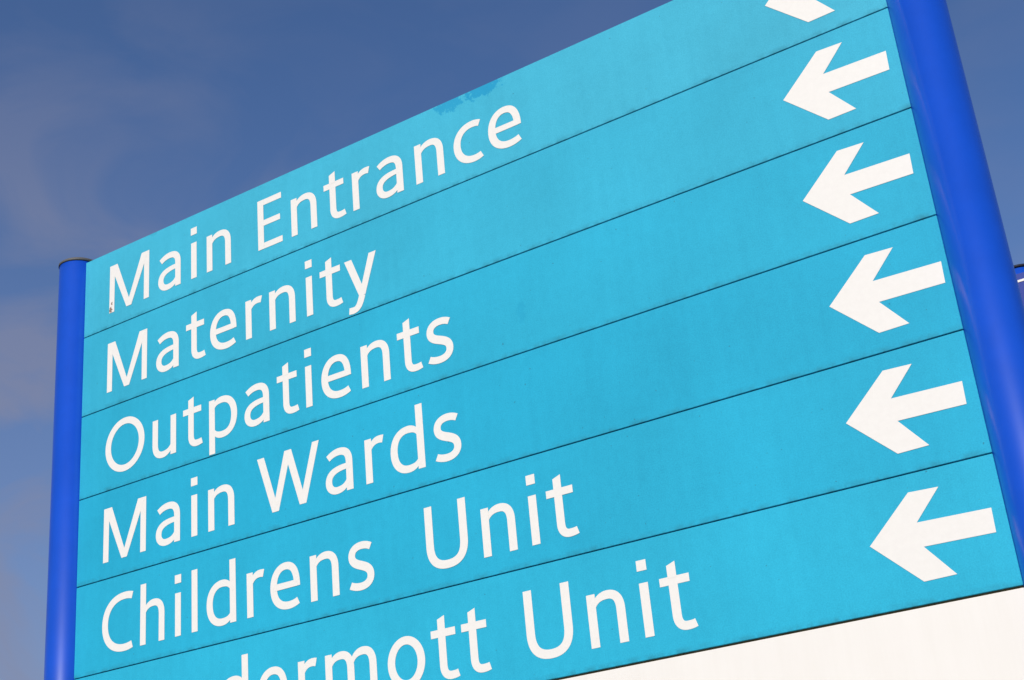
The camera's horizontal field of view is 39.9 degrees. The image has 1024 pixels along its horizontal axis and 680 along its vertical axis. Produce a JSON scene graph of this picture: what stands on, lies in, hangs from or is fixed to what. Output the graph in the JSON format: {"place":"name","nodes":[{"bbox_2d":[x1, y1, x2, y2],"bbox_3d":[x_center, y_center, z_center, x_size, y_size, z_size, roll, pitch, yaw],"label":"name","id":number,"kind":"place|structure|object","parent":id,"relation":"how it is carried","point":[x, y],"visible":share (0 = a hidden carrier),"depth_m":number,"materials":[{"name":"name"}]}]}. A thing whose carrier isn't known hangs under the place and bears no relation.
{"place":"outdoors","nodes":[
{"label":"outdoors","id":0,"kind":"place"},
{"bbox_2d":[0,0,1023,679],"label":"sky","id":1,"kind":"structure","parent":0,"point":[122,122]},
{"label":"grassy ground","id":2,"kind":"structure","parent":0,"visible":0},
{"bbox_2d":[44,0,1023,679],"bbox_3d":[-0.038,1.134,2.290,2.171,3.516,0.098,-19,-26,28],"label":"hospital direction sign","id":3,"kind":"object","parent":2,"relation":"on","point":[678,340],"visible":1,"depth_m":2.54,"materials":[{"name":"blue metal"}]},
{"bbox_2d":[1014,263,1023,303],"bbox_3d":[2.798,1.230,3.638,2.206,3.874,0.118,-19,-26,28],"label":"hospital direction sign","id":4,"kind":"object","parent":2,"relation":"on","point":[1019,270],"visible":0.33,"depth_m":4.82,"materials":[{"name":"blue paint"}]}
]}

